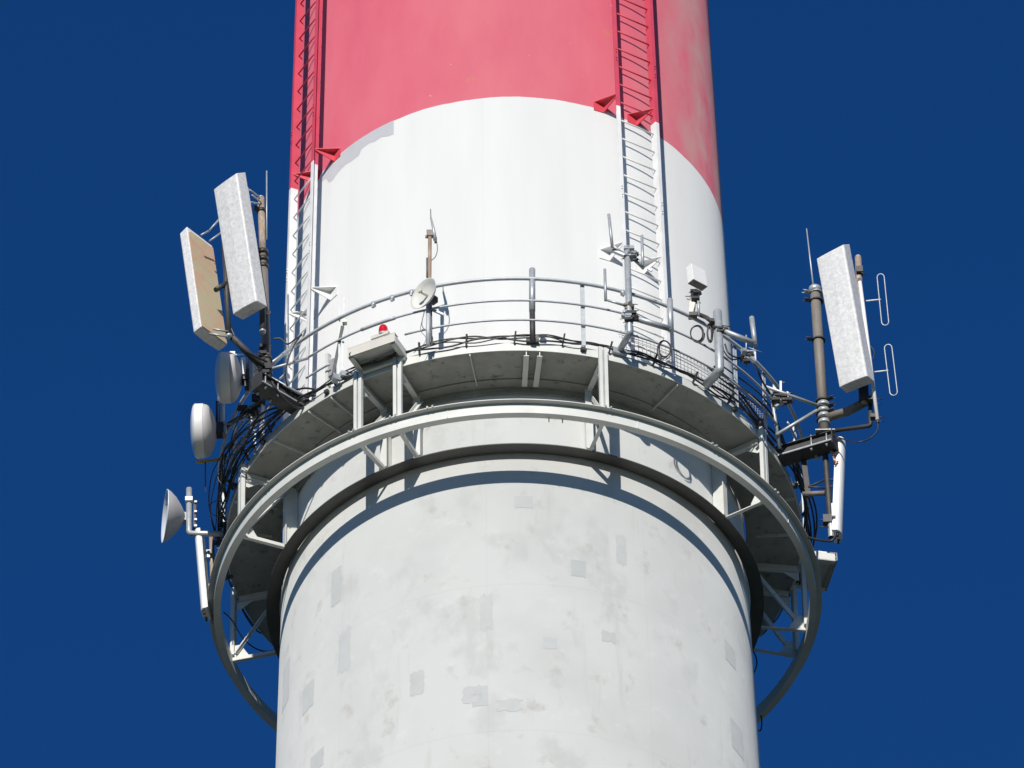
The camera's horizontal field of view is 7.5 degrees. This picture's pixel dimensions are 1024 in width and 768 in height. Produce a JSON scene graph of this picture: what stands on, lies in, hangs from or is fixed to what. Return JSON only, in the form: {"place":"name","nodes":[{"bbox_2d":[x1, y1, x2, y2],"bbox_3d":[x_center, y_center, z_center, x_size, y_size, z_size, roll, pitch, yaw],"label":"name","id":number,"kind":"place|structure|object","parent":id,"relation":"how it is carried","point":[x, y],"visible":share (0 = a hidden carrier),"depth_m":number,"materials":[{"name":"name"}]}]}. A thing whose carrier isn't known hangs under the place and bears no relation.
{"place":"outdoors","nodes":[
{"label":"outdoors","id":0,"kind":"place"},
{"bbox_2d":[0,0,1023,767],"label":"sky","id":1,"kind":"structure","parent":0,"point":[892,131],"materials":[{"name":"blue"}]},
{"bbox_2d":[276,0,759,767],"bbox_3d":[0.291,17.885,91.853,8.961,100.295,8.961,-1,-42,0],"label":"chimney","id":2,"kind":"object","parent":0,"point":[518,610],"visible":0.78,"depth_m":103.88,"materials":[{"name":"paint"}]},
{"bbox_2d":[281,0,340,422],"bbox_3d":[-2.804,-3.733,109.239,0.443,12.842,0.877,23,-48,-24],"label":"chimney ladder","id":3,"kind":"object","parent":2,"relation":"attached to","point":[308,313],"visible":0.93,"depth_m":108.33,"materials":[{"name":"metal"}]},
{"bbox_2d":[208,331,821,731],"bbox_3d":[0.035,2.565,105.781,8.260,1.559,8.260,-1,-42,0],"label":"service platform","id":4,"kind":"structure","parent":2,"relation":"attached to","point":[735,450],"depth_m":103.98,"materials":[{"name":"paint"}]},
{"bbox_2d":[185,487,226,548],"bbox_3d":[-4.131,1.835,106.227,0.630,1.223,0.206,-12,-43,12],"label":"dish pipe","id":5,"kind":"object","parent":4,"relation":"attached to","point":[189,503],"visible":0.91,"depth_m":106.22,"materials":[{"name":"metal"}]},
{"bbox_2d":[161,489,185,542],"bbox_3d":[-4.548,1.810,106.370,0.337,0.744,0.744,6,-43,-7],"label":"microwave dish","id":6,"kind":"object","parent":5,"relation":"attached to","point":[173,517],"visible":1,"depth_m":106.17,"materials":[{"name":"metal"}]},
{"bbox_2d":[206,537,233,623],"bbox_3d":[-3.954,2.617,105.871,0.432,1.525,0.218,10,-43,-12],"label":"panel pole","id":7,"kind":"object","parent":4,"relation":"attached to","point":[210,552],"visible":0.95,"depth_m":106.14,"materials":[{"name":"metal"}]},
{"bbox_2d":[195,528,211,620],"bbox_3d":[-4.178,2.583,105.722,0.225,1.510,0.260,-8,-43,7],"label":"panel antenna","id":8,"kind":"object","parent":7,"relation":"attached to","point":[202,571],"visible":1,"depth_m":105.61,"materials":[{"name":"white plastic"}]},
{"bbox_2d":[217,389,318,537],"bbox_3d":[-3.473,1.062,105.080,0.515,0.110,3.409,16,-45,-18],"label":"cable","id":9,"kind":"object","parent":7,"relation":"attached to","point":[252,438],"visible":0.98,"depth_m":104.86,"materials":[{"name":"black rubber"}]},
{"bbox_2d":[216,398,242,427],"bbox_3d":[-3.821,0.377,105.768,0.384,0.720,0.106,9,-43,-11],"label":"dish pipe","id":10,"kind":"object","parent":4,"relation":"attached to","point":[222,414],"visible":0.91,"depth_m":105.65,"materials":[{"name":"metal"}]},
{"bbox_2d":[190,403,232,458],"bbox_3d":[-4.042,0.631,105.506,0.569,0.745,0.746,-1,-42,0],"label":"microwave dish","id":11,"kind":"object","parent":10,"relation":"attached to","point":[207,430],"visible":1,"depth_m":105.25,"materials":[{"name":"white plastic"}]},
{"bbox_2d":[196,456,231,463],"bbox_3d":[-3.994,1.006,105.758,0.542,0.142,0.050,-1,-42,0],"label":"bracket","id":12,"kind":"object","parent":11,"relation":"attached to","point":[199,461],"visible":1,"depth_m":105.73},
{"bbox_2d":[205,462,205,492],"bbox_3d":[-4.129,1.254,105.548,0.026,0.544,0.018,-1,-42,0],"label":"whip antenna","id":13,"kind":"object","parent":12,"relation":"hanging from","point":[205,477],"visible":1,"depth_m":105.53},
{"bbox_2d":[208,413,275,540],"bbox_3d":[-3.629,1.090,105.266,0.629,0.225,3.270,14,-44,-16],"label":"cable","id":14,"kind":"object","parent":4,"relation":"attached to","point":[211,478],"visible":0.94,"depth_m":105.60,"materials":[{"name":"black rubber"}]},
{"bbox_2d":[209,500,226,516],"bbox_3d":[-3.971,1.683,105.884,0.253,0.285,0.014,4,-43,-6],"label":"cable tie","id":15,"kind":"object","parent":14,"relation":"attached to","point":[215,515],"visible":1,"depth_m":105.85,"materials":[{"name":"black plastic"}]},
{"bbox_2d":[230,351,254,391],"bbox_3d":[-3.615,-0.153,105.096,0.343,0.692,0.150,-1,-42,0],"label":"dish pipe","id":16,"kind":"object","parent":4,"relation":"attached to","point":[243,371],"visible":0.78,"depth_m":105.05,"materials":[{"name":"metal"}]},
{"bbox_2d":[215,352,257,403],"bbox_3d":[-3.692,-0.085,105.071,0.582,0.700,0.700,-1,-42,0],"label":"microwave dish","id":17,"kind":"object","parent":16,"relation":"attached to","point":[230,378],"visible":1,"depth_m":104.81,"materials":[{"name":"white plastic"}]},
{"bbox_2d":[223,612,270,651],"bbox_3d":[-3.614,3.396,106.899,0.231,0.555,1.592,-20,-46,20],"label":"cable","id":18,"kind":"object","parent":4,"relation":"attached to","point":[241,635],"visible":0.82,"depth_m":106.82,"materials":[{"name":"black rubber"}]},
{"bbox_2d":[218,394,315,526],"bbox_3d":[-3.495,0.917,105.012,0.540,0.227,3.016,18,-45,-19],"label":"cable","id":19,"kind":"object","parent":4,"relation":"attached to","point":[254,421],"visible":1,"depth_m":105.02,"materials":[{"name":"black rubber"}]},
{"bbox_2d":[220,393,313,583],"bbox_3d":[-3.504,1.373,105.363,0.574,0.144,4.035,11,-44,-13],"label":"cable","id":20,"kind":"object","parent":4,"relation":"attached to","point":[237,473],"visible":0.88,"depth_m":105.13,"materials":[{"name":"black rubber"}]},
{"bbox_2d":[229,387,317,495],"bbox_3d":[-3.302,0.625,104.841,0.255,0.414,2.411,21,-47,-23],"label":"cable","id":21,"kind":"object","parent":4,"relation":"attached to","point":[297,389],"visible":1,"depth_m":104.95,"materials":[{"name":"black rubber"}]},
{"bbox_2d":[231,444,248,459],"bbox_3d":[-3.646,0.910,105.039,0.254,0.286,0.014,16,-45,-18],"label":"cable tie","id":22,"kind":"object","parent":21,"relation":"attached to","point":[232,451],"visible":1,"depth_m":104.99,"materials":[{"name":"black plastic"}]},
{"bbox_2d":[251,370,309,413],"bbox_3d":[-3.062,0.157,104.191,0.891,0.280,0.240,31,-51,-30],"label":"cantilever arm","id":23,"kind":"object","parent":4,"relation":"attached to","point":[262,386],"visible":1,"depth_m":104.07},
{"bbox_2d":[224,398,262,492],"bbox_3d":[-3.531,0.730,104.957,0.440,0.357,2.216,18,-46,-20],"label":"cable","id":24,"kind":"object","parent":23,"relation":"attached to","point":[233,432],"visible":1,"depth_m":105.00,"materials":[{"name":"black rubber"}]},
{"bbox_2d":[210,398,305,541],"bbox_3d":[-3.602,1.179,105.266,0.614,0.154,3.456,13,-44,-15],"label":"cable","id":25,"kind":"object","parent":23,"relation":"attached to","point":[226,462],"visible":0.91,"depth_m":105.18,"materials":[{"name":"black rubber"}]},
{"bbox_2d":[221,398,308,496],"bbox_3d":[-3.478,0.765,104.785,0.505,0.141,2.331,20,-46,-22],"label":"cable","id":26,"kind":"object","parent":23,"relation":"on","point":[249,426],"visible":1,"depth_m":104.71,"materials":[{"name":"black rubber"}]},
{"bbox_2d":[224,397,305,501],"bbox_3d":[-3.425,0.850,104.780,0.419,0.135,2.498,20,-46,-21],"label":"cable","id":27,"kind":"object","parent":23,"relation":"on","point":[247,440],"visible":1,"depth_m":104.63,"materials":[{"name":"black rubber"}]},
{"bbox_2d":[230,195,308,415],"bbox_3d":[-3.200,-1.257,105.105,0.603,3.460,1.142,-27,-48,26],"label":"antenna mast","id":28,"kind":"object","parent":23,"relation":"on","point":[267,368],"visible":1,"depth_m":104.54,"materials":[{"name":"metal"}]},
{"bbox_2d":[221,238,232,339],"bbox_3d":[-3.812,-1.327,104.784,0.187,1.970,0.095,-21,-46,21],"label":"panel pole","id":29,"kind":"object","parent":28,"relation":"attached to","point":[227,309],"visible":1,"depth_m":104.53,"materials":[{"name":"metal"}]},
{"bbox_2d":[180,219,227,349],"bbox_3d":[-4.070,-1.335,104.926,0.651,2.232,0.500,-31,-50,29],"label":"panel antenna","id":30,"kind":"object","parent":29,"relation":"attached to","point":[204,287],"visible":1,"depth_m":104.78,"materials":[{"name":"metal"}]},
{"bbox_2d":[214,173,266,318],"bbox_3d":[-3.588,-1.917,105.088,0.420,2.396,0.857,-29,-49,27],"label":"panel antenna","id":31,"kind":"object","parent":28,"relation":"attached to","point":[240,250],"visible":1,"depth_m":104.80,"materials":[{"name":"metal"}]},
{"bbox_2d":[224,301,267,362],"bbox_3d":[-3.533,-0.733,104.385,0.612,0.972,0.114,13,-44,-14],"label":"cable","id":32,"kind":"object","parent":28,"relation":"attached to","point":[248,352],"visible":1,"depth_m":104.09,"materials":[{"name":"black rubber"}]},
{"bbox_2d":[215,411,285,547],"bbox_3d":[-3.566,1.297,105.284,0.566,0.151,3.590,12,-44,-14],"label":"cable","id":33,"kind":"object","parent":28,"relation":"attached to","point":[233,467],"visible":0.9,"depth_m":105.01,"materials":[{"name":"black rubber"}]},
{"bbox_2d":[266,404,280,420],"bbox_3d":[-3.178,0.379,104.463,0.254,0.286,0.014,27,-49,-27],"label":"cable tie","id":34,"kind":"object","parent":33,"relation":"attached to","point":[268,414],"visible":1,"depth_m":104.38,"materials":[{"name":"black plastic"}]},
{"bbox_2d":[266,171,266,239],"bbox_3d":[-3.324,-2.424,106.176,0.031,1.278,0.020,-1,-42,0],"label":"whip antenna","id":35,"kind":"object","parent":28,"relation":"attached to","point":[266,205],"visible":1,"depth_m":106.16,"materials":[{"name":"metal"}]},
{"bbox_2d":[273,336,298,344],"bbox_3d":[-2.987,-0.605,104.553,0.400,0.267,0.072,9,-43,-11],"label":"cable","id":36,"kind":"object","parent":28,"relation":"attached to","point":[293,340],"visible":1,"depth_m":104.51,"materials":[{"name":"black rubber"}]},
{"bbox_2d":[285,334,302,406],"bbox_3d":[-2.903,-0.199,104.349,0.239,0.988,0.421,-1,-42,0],"label":"cable","id":37,"kind":"object","parent":28,"relation":"hanging from","point":[287,365],"visible":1,"depth_m":104.22,"materials":[{"name":"black rubber"}]},
{"bbox_2d":[271,381,303,409],"bbox_3d":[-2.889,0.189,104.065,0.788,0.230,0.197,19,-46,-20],"label":"cable","id":38,"kind":"object","parent":23,"relation":"attached to","point":[283,398],"visible":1,"depth_m":103.94,"materials":[{"name":"black rubber"}]},
{"bbox_2d":[324,353,336,394],"bbox_3d":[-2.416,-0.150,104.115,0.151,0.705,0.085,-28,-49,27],"label":"angle post","id":39,"kind":"object","parent":4,"relation":"attached to","point":[328,369],"visible":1,"depth_m":104.12,"materials":[{"name":"metal"}]},
{"bbox_2d":[331,297,353,384],"bbox_3d":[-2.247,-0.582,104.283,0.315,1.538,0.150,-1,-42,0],"label":"twin post","id":40,"kind":"object","parent":4,"relation":"on","point":[336,378],"visible":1,"depth_m":104.05,"materials":[{"name":"metal"}]},
{"bbox_2d":[347,330,406,374],"bbox_3d":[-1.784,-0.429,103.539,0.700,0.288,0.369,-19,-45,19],"label":"light tray","id":41,"kind":"object","parent":4,"relation":"attached to","point":[379,349],"visible":1,"depth_m":103.48,"materials":[{"name":"paint"}]},
{"bbox_2d":[379,324,387,333],"bbox_3d":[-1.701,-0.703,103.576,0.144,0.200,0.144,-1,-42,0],"label":"warning beacon","id":42,"kind":"object","parent":41,"relation":"on","point":[382,328],"visible":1,"depth_m":103.53,"materials":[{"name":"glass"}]},
{"bbox_2d":[218,277,808,601],"bbox_3d":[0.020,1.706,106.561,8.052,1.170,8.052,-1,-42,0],"label":"guard railing","id":43,"kind":"object","parent":4,"relation":"on","point":[583,305],"visible":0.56,"depth_m":104.24,"materials":[{"name":"metal"}]},
{"bbox_2d":[236,393,265,454],"bbox_3d":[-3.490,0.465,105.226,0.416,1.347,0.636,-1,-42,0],"label":"clamp set","id":44,"kind":"object","parent":43,"relation":"attached to","point":[252,412],"visible":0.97,"depth_m":105.08,"materials":[{"name":"metal"}]},
{"bbox_2d":[221,416,257,521],"bbox_3d":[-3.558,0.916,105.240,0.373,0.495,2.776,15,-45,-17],"label":"cable","id":45,"kind":"object","parent":44,"relation":"attached to","point":[229,453],"visible":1,"depth_m":105.42,"materials":[{"name":"black rubber"}]},
{"bbox_2d":[246,355,258,374],"bbox_3d":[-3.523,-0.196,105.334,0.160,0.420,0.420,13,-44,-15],"label":"dish","id":46,"kind":"object","parent":43,"relation":"attached to","point":[256,367],"visible":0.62,"depth_m":105.15,"materials":[{"name":"metal"}]},
{"bbox_2d":[225,397,303,585],"bbox_3d":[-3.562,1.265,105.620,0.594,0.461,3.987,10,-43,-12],"label":"cable","id":47,"kind":"object","parent":43,"relation":"attached to","point":[225,472],"visible":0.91,"depth_m":105.44,"materials":[{"name":"black rubber"}]},
{"bbox_2d":[426,235,431,346],"bbox_3d":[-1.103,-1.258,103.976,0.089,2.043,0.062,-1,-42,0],"label":"aerial post","id":48,"kind":"object","parent":43,"relation":"attached to","point":[429,304],"visible":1,"depth_m":103.75,"materials":[{"name":"metal"}]},
{"bbox_2d":[421,310,432,345],"bbox_3d":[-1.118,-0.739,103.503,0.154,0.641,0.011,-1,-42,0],"label":"cable","id":49,"kind":"object","parent":48,"relation":"hanging from","point":[424,329],"visible":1,"depth_m":103.51,"materials":[{"name":"white plastic"}]},
{"bbox_2d":[411,278,443,315],"bbox_3d":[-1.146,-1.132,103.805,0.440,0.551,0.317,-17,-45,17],"label":"dish","id":50,"kind":"object","parent":48,"relation":"attached to","point":[423,295],"visible":1,"depth_m":103.84,"materials":[{"name":"beige plastic"}]},
{"bbox_2d":[425,209,437,259],"bbox_3d":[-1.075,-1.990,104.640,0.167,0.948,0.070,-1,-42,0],"label":"aerial","id":51,"kind":"object","parent":48,"relation":"attached to","point":[432,232],"visible":1,"depth_m":104.62,"materials":[{"name":"metal"}]},
{"bbox_2d":[619,330,763,421],"bbox_3d":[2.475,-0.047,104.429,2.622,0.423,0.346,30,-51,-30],"label":"wire mesh","id":52,"kind":"object","parent":43,"relation":"attached to","point":[750,403],"visible":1,"depth_m":104.18,"materials":[{"name":"grey metal"}]},
{"bbox_2d":[657,340,671,359],"bbox_3d":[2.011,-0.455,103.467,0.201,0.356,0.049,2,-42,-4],"label":"cable coil","id":53,"kind":"object","parent":52,"relation":"hanging from","point":[658,349],"visible":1,"depth_m":103.43,"materials":[{"name":"black rubber"}]},
{"bbox_2d":[690,325,704,342],"bbox_3d":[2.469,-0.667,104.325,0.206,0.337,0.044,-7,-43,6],"label":"cable coil","id":54,"kind":"object","parent":43,"relation":"hanging from","point":[703,335],"visible":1,"depth_m":104.29,"materials":[{"name":"black rubber"}]},
{"bbox_2d":[699,308,757,388],"bbox_3d":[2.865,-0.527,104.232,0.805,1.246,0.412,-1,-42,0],"label":"bent mast","id":55,"kind":"object","parent":43,"relation":"attached to","point":[720,330],"visible":1,"depth_m":104.22,"materials":[{"name":"metal"}]},
{"bbox_2d":[685,263,707,316],"bbox_3d":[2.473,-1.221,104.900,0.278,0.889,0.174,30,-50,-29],"label":"box antenna","id":56,"kind":"object","parent":55,"relation":"attached to","point":[696,276],"visible":1,"depth_m":105.00,"materials":[{"name":"white plastic"}]},
{"bbox_2d":[688,300,696,319],"bbox_3d":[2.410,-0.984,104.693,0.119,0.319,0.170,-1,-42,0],"label":"floodlight","id":57,"kind":"object","parent":56,"relation":"hanging from","point":[692,312],"visible":1,"depth_m":104.65,"materials":[{"name":"beige plastic"}]},
{"bbox_2d":[706,326,712,342],"bbox_3d":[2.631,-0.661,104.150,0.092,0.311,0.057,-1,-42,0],"label":"cable coil","id":58,"kind":"object","parent":55,"relation":"attached to","point":[711,339],"visible":1,"depth_m":104.15,"materials":[{"name":"black rubber"}]},
{"bbox_2d":[723,346,741,359],"bbox_3d":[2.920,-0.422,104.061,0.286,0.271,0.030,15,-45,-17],"label":"cable","id":59,"kind":"object","parent":55,"relation":"hanging from","point":[729,357],"visible":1,"depth_m":103.99,"materials":[{"name":"black rubber"}]},
{"bbox_2d":[724,344,743,357],"bbox_3d":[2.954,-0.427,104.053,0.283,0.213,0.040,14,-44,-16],"label":"cable","id":60,"kind":"object","parent":55,"relation":"hanging from","point":[731,354],"visible":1,"depth_m":104.00,"materials":[{"name":"black rubber"}]},
{"bbox_2d":[740,335,760,366],"bbox_3d":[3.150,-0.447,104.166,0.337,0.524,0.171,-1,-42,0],"label":"clamp set","id":61,"kind":"object","parent":55,"relation":"attached to","point":[748,357],"visible":1,"depth_m":104.09,"materials":[{"name":"metal"}]},
{"bbox_2d":[752,363,770,393],"bbox_3d":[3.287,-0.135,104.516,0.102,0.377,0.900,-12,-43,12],"label":"cable","id":62,"kind":"object","parent":61,"relation":"attached to","point":[762,381],"visible":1,"depth_m":104.74,"materials":[{"name":"black rubber"}]},
{"bbox_2d":[707,367,780,434],"bbox_3d":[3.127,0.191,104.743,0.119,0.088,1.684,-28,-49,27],"label":"cable","id":63,"kind":"object","parent":43,"relation":"attached to","point":[740,392],"visible":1,"depth_m":104.70,"materials":[{"name":"black rubber"}]},
{"bbox_2d":[713,365,782,439],"bbox_3d":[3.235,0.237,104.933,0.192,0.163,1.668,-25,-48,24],"label":"cable","id":64,"kind":"object","parent":43,"relation":"attached to","point":[764,405],"visible":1,"depth_m":104.92,"materials":[{"name":"black rubber"}]},
{"bbox_2d":[729,382,784,443],"bbox_3d":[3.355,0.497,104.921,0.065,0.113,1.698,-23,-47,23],"label":"cable","id":65,"kind":"object","parent":43,"relation":"attached to","point":[750,407],"visible":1,"depth_m":104.78,"materials":[{"name":"black rubber"}]},
{"bbox_2d":[219,423,807,636],"bbox_3d":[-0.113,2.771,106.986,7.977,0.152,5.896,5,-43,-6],"label":"cable","id":66,"kind":"object","parent":4,"relation":"on","point":[225,504],"visible":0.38,"depth_m":105.70,"materials":[{"name":"black rubber"}]},
{"bbox_2d":[220,427,809,633],"bbox_3d":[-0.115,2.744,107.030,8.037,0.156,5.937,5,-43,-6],"label":"cable","id":67,"kind":"object","parent":4,"relation":"attached to","point":[259,434],"visible":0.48,"depth_m":105.56,"materials":[{"name":"black rubber"}]},
{"bbox_2d":[526,267,538,343],"bbox_3d":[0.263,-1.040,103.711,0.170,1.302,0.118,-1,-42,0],"label":"stub pipe","id":68,"kind":"object","parent":4,"relation":"on","point":[532,338],"visible":1,"depth_m":103.62,"materials":[{"name":"metal"}]},
{"bbox_2d":[308,334,771,434],"bbox_3d":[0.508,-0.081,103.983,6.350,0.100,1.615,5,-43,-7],"label":"cable","id":69,"kind":"object","parent":4,"relation":"attached to","point":[569,339],"visible":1,"depth_m":103.46,"materials":[{"name":"black rubber"}]},
{"bbox_2d":[308,337,774,445],"bbox_3d":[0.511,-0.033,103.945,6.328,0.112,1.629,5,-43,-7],"label":"cable","id":70,"kind":"object","parent":4,"relation":"attached to","point":[717,395],"visible":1,"depth_m":103.54,"materials":[{"name":"black rubber"}]},
{"bbox_2d":[310,334,775,441],"bbox_3d":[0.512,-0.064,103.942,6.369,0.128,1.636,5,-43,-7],"label":"cable","id":71,"kind":"object","parent":4,"relation":"attached to","point":[567,343],"visible":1,"depth_m":103.53,"materials":[{"name":"black rubber"}]},
{"bbox_2d":[321,336,776,440],"bbox_3d":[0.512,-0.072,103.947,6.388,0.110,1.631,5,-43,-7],"label":"cable","id":72,"kind":"object","parent":4,"relation":"attached to","point":[769,433],"visible":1,"depth_m":103.42,"materials":[{"name":"black rubber"}]},
{"bbox_2d":[603,213,673,357],"bbox_3d":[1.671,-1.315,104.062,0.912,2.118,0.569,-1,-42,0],"label":"dipole mast","id":73,"kind":"object","parent":4,"relation":"attached to","point":[629,255],"visible":1,"depth_m":103.65,"materials":[{"name":"metal"}]},
{"bbox_2d":[713,385,778,452],"bbox_3d":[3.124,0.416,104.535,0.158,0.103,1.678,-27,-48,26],"label":"cable","id":74,"kind":"object","parent":4,"relation":"attached to","point":[738,401],"visible":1,"depth_m":104.34,"materials":[{"name":"black rubber"}]},
{"bbox_2d":[724,366,784,442],"bbox_3d":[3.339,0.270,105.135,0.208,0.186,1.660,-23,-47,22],"label":"cable","id":75,"kind":"object","parent":4,"relation":"attached to","point":[757,392],"visible":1,"depth_m":104.95,"materials":[{"name":"black rubber"}]},
{"bbox_2d":[752,650,757,673],"bbox_3d":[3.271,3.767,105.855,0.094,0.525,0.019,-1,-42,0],"label":"cable","id":76,"kind":"object","parent":4,"relation":"hanging from","point":[756,661],"visible":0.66,"depth_m":105.86,"materials":[{"name":"black rubber"}]},
{"bbox_2d":[789,465,805,528],"bbox_3d":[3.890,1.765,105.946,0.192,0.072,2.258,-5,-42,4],"label":"cable","id":77,"kind":"object","parent":4,"relation":"attached to","point":[795,474],"visible":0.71,"depth_m":105.50,"materials":[{"name":"black rubber"}]},
{"bbox_2d":[793,464,807,534],"bbox_3d":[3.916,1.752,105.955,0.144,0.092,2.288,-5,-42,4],"label":"cable","id":78,"kind":"object","parent":4,"relation":"attached to","point":[794,466],"visible":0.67,"depth_m":105.44,"materials":[{"name":"black rubber"}]},
{"bbox_2d":[795,463,811,543],"bbox_3d":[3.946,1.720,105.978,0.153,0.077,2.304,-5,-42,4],"label":"cable","id":79,"kind":"object","parent":4,"relation":"attached to","point":[807,506],"visible":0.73,"depth_m":106.02,"materials":[{"name":"black rubber"}]},
{"bbox_2d":[775,428,837,466],"bbox_3d":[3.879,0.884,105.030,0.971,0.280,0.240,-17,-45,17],"label":"cantilever arm","id":80,"kind":"object","parent":4,"relation":"attached to","point":[807,448],"visible":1,"depth_m":104.95},
{"bbox_2d":[718,382,776,442],"bbox_3d":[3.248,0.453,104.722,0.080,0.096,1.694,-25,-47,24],"label":"cable","id":81,"kind":"object","parent":80,"relation":"attached to","point":[734,392],"visible":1,"depth_m":104.42,"materials":[{"name":"black rubber"}]},
{"bbox_2d":[801,454,833,539],"bbox_3d":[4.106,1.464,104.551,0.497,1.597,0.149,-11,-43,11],"label":"panel pole","id":82,"kind":"object","parent":80,"relation":"attached to","point":[827,517],"visible":1,"depth_m":104.59,"materials":[{"name":"metal"}]},
{"bbox_2d":[831,436,845,543],"bbox_3d":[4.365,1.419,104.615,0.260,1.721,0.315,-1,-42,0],"label":"panel antenna","id":83,"kind":"object","parent":82,"relation":"attached to","point":[837,504],"visible":1,"depth_m":104.48,"materials":[{"name":"white plastic"}]},
{"bbox_2d":[808,530,836,542],"bbox_3d":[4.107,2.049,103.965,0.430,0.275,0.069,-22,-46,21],"label":"cable","id":84,"kind":"object","parent":83,"relation":"attached to","point":[824,540],"visible":1,"depth_m":103.91,"materials":[{"name":"black rubber"}]},
{"bbox_2d":[765,284,872,448],"bbox_3d":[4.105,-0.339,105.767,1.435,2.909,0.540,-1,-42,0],"label":"antenna mast","id":85,"kind":"object","parent":80,"relation":"on","point":[825,415],"visible":1,"depth_m":105.29,"materials":[{"name":"metal"}]},
{"bbox_2d":[771,391,794,407],"bbox_3d":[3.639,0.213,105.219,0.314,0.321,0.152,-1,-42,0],"label":"clamp set","id":86,"kind":"object","parent":85,"relation":"attached to","point":[782,399],"visible":1,"depth_m":105.17,"materials":[{"name":"metal"}]},
{"bbox_2d":[806,228,813,283],"bbox_3d":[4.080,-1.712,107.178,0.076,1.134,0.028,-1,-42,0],"label":"whip antenna","id":87,"kind":"object","parent":85,"relation":"attached to","point":[810,258],"visible":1,"depth_m":107.17,"materials":[{"name":"metal"}]},
{"bbox_2d":[855,255,866,404],"bbox_3d":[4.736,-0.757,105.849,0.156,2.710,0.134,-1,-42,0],"label":"panel pole","id":88,"kind":"object","parent":85,"relation":"attached to","point":[859,269],"visible":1,"depth_m":106.49,"materials":[{"name":"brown metal"}]},
{"bbox_2d":[817,244,873,392],"bbox_3d":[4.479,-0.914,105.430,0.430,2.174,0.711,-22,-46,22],"label":"panel antenna","id":89,"kind":"object","parent":88,"relation":"attached to","point":[845,321],"visible":1,"depth_m":105.27,"materials":[{"name":"white plastic"}]},
{"bbox_2d":[858,273,897,423],"bbox_3d":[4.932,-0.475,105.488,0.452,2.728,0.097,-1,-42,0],"label":"dipole mast","id":90,"kind":"object","parent":85,"relation":"attached to","point":[872,398],"visible":1,"depth_m":105.38,"materials":[{"name":"white metal"}]},
{"bbox_2d":[830,422,878,442],"bbox_3d":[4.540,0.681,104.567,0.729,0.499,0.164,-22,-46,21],"label":"cable","id":91,"kind":"object","parent":80,"relation":"hanging from","point":[859,441],"visible":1,"depth_m":104.44,"materials":[{"name":"grey rubber"}]},
{"bbox_2d":[797,464,815,548],"bbox_3d":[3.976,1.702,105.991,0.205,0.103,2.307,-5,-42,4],"label":"cable","id":92,"kind":"object","parent":4,"relation":"attached to","point":[812,512],"visible":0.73,"depth_m":106.09,"materials":[{"name":"black rubber"}]},
{"bbox_2d":[797,463,817,544],"bbox_3d":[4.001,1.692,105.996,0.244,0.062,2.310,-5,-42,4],"label":"cable","id":93,"kind":"object","parent":4,"relation":"attached to","point":[814,506],"visible":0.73,"depth_m":105.99,"materials":[{"name":"black rubber"}]},
{"bbox_2d":[793,550,836,591],"bbox_3d":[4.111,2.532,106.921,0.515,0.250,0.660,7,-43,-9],"label":"light tray","id":94,"kind":"object","parent":4,"relation":"attached to","point":[827,562],"visible":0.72,"depth_m":106.84,"materials":[{"name":"paint"}]},
{"bbox_2d":[594,0,671,371],"bbox_3d":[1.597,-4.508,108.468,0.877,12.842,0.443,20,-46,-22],"label":"chimney ladder","id":95,"kind":"object","parent":2,"relation":"attached to","point":[633,120],"visible":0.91,"depth_m":107.17,"materials":[{"name":"metal"}]}
]}

